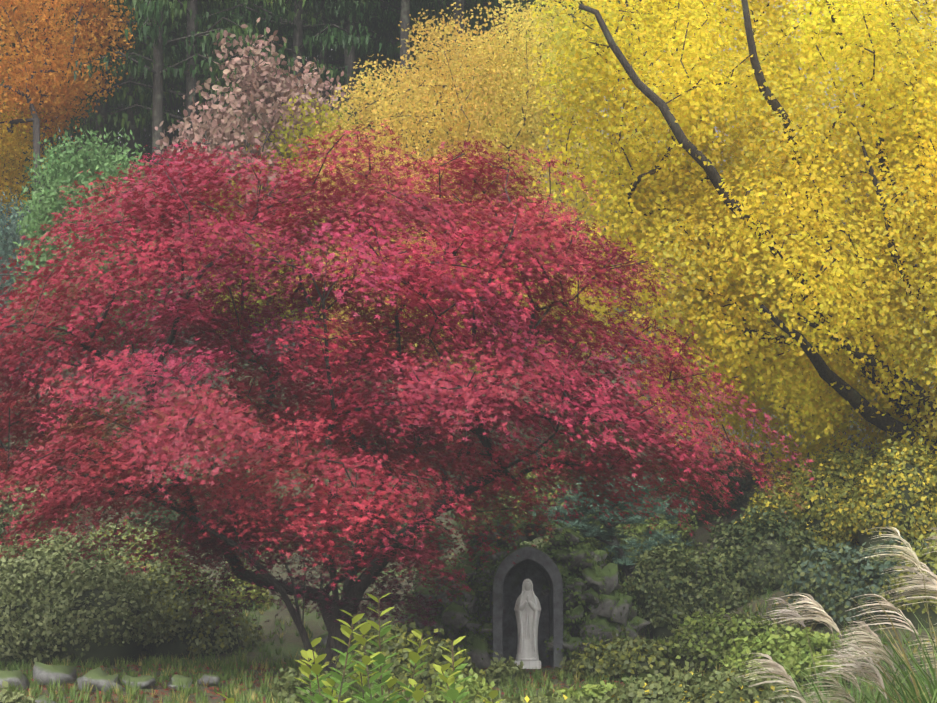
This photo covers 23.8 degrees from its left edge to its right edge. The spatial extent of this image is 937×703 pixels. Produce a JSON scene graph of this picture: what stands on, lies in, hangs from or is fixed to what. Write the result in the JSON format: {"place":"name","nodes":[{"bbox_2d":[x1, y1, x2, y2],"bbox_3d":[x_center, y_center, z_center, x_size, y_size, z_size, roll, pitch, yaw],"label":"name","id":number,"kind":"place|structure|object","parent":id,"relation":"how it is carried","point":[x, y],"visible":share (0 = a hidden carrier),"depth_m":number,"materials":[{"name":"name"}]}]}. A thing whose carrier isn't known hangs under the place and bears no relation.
{"place":"outdoors","nodes":[
{"label":"outdoors","id":0,"kind":"place"},
{"bbox_2d":[0,154,936,702],"bbox_3d":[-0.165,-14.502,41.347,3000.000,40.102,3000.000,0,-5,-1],"label":"ground","id":1,"kind":"structure","parent":0,"point":[292,642],"depth_m":43.08,"materials":[{"name":"green plant"}]},
{"bbox_2d":[0,187,56,370],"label":"conifer tree","id":2,"kind":"object","parent":1,"relation":"on","point":[10,233],"depth_m":57.78,"materials":[{"name":"green plant"}]},
{"bbox_2d":[6,512,111,550],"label":"bare shrub twigs","id":3,"kind":"object","parent":1,"relation":"on","point":[63,532],"visible":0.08,"depth_m":42.52,"materials":[{"name":"brown plant"}]},
{"bbox_2d":[0,0,136,397],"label":"orange tree","id":4,"kind":"object","parent":1,"relation":"on","point":[61,102],"depth_m":64.90,"materials":[{"name":"orange plant"}]},
{"bbox_2d":[4,126,173,405],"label":"green tree","id":5,"kind":"object","parent":1,"relation":"on","point":[63,178],"depth_m":54.89,"materials":[{"name":"green plant"}]},
{"bbox_2d":[0,631,351,702],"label":"edging stones","id":6,"kind":"object","parent":1,"relation":"on","point":[98,677],"visible":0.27,"depth_m":28.65,"materials":[{"name":"grey stone"}]},
{"bbox_2d":[154,17,349,455],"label":"tan tree","id":7,"kind":"object","parent":1,"relation":"on","point":[255,86],"depth_m":55.58,"materials":[{"name":"pink plant"}]},
{"bbox_2d":[182,91,390,435],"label":"lime tree","id":8,"kind":"object","parent":1,"relation":"on","point":[312,133],"depth_m":54.18,"materials":[{"name":"yellow plant"}]},
{"bbox_2d":[4,509,652,667],"bbox_3d":[-3.663,4.098,38.620,14.739,3.070,3.108,-4,-6,36],"label":"ivy and twig leaves","id":9,"kind":"object","parent":1,"relation":"on","point":[566,621],"visible":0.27,"depth_m":34.87,"materials":[{"name":"green plant"}]},
{"bbox_2d":[216,593,504,702],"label":"shoot","id":10,"kind":"object","parent":1,"relation":"on","point":[379,659],"depth_m":9.02,"materials":[{"name":"green plant"}]},
{"bbox_2d":[0,0,750,390],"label":"conifer forest","id":11,"kind":"object","parent":1,"relation":"on","point":[338,9],"depth_m":70.53,"materials":[{"name":"plant"}]},
{"bbox_2d":[0,118,814,673],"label":"maple tree","id":12,"kind":"object","parent":1,"relation":"on","point":[360,424],"depth_m":29.91,"materials":[{"name":"red plant"}]},
{"bbox_2d":[296,2,523,491],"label":"yellow tree","id":13,"kind":"object","parent":1,"relation":"on","point":[424,94],"depth_m":49.57,"materials":[{"name":"yellow plant"}]},
{"bbox_2d":[0,542,933,702],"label":"leaf litter","id":14,"kind":"object","parent":1,"relation":"on","point":[152,671],"visible":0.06,"depth_m":29.77,"materials":[{"name":"brown plant"}]},
{"bbox_2d":[0,386,936,702],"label":"shrub","id":15,"kind":"object","parent":1,"relation":"on","point":[146,590],"depth_m":36.24,"materials":[{"name":"green plant"}]},
{"bbox_2d":[0,532,936,702],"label":"grass tufts","id":16,"kind":"object","parent":1,"relation":"on","point":[242,664],"visible":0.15,"depth_m":30.39,"materials":[{"name":"green plant"}]},
{"bbox_2d":[398,514,650,668],"bbox_3d":[0.951,3.904,35.203,4.175,2.673,1.846,0,-5,-1],"label":"rock mound","id":17,"kind":"object","parent":1,"relation":"on","point":[608,596],"visible":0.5,"depth_m":34.92,"materials":[{"name":"grey stone"}]},
{"bbox_2d":[489,544,562,667],"bbox_3d":[0.918,4.002,34.995,1.155,1.935,0.873,0,-5,-1],"label":"niche","id":18,"kind":"object","parent":1,"relation":"on","point":[537,567],"visible":0.81,"depth_m":34.85,"materials":[{"name":"stone"}]},
{"bbox_2d":[514,579,540,668],"bbox_3d":[0.923,4.246,34.683,0.428,1.392,0.370,0,-5,-1],"label":"mary statue","id":19,"kind":"object","parent":18,"relation":"in","point":[527,609],"visible":0.96,"depth_m":34.57,"materials":[{"name":"stone"}]},
{"bbox_2d":[438,0,620,462],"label":"yellow tree","id":20,"kind":"object","parent":1,"relation":"on","point":[533,122],"depth_m":50.82,"materials":[{"name":"yellow plant"}]},
{"bbox_2d":[525,467,694,605],"bbox_3d":[2.427,3.333,38.055,3.025,2.774,2.023,0,-5,-1],"label":"pine tree","id":21,"kind":"object","parent":1,"relation":"on","point":[592,530],"depth_m":37.99,"materials":[{"name":"teal plant"}]},
{"bbox_2d":[524,0,936,491],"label":"ginkgo tree","id":22,"kind":"object","parent":1,"relation":"on","point":[735,276],"depth_m":37.10,"materials":[{"name":"yellow plant"}]},
{"bbox_2d":[738,527,936,702],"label":"grass plumes","id":23,"kind":"object","parent":1,"relation":"on","point":[825,617],"visible":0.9,"depth_m":11.91,"materials":[{"name":"beige plant"}]},
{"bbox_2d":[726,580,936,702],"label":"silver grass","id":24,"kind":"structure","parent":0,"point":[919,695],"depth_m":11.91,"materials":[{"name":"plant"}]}
]}

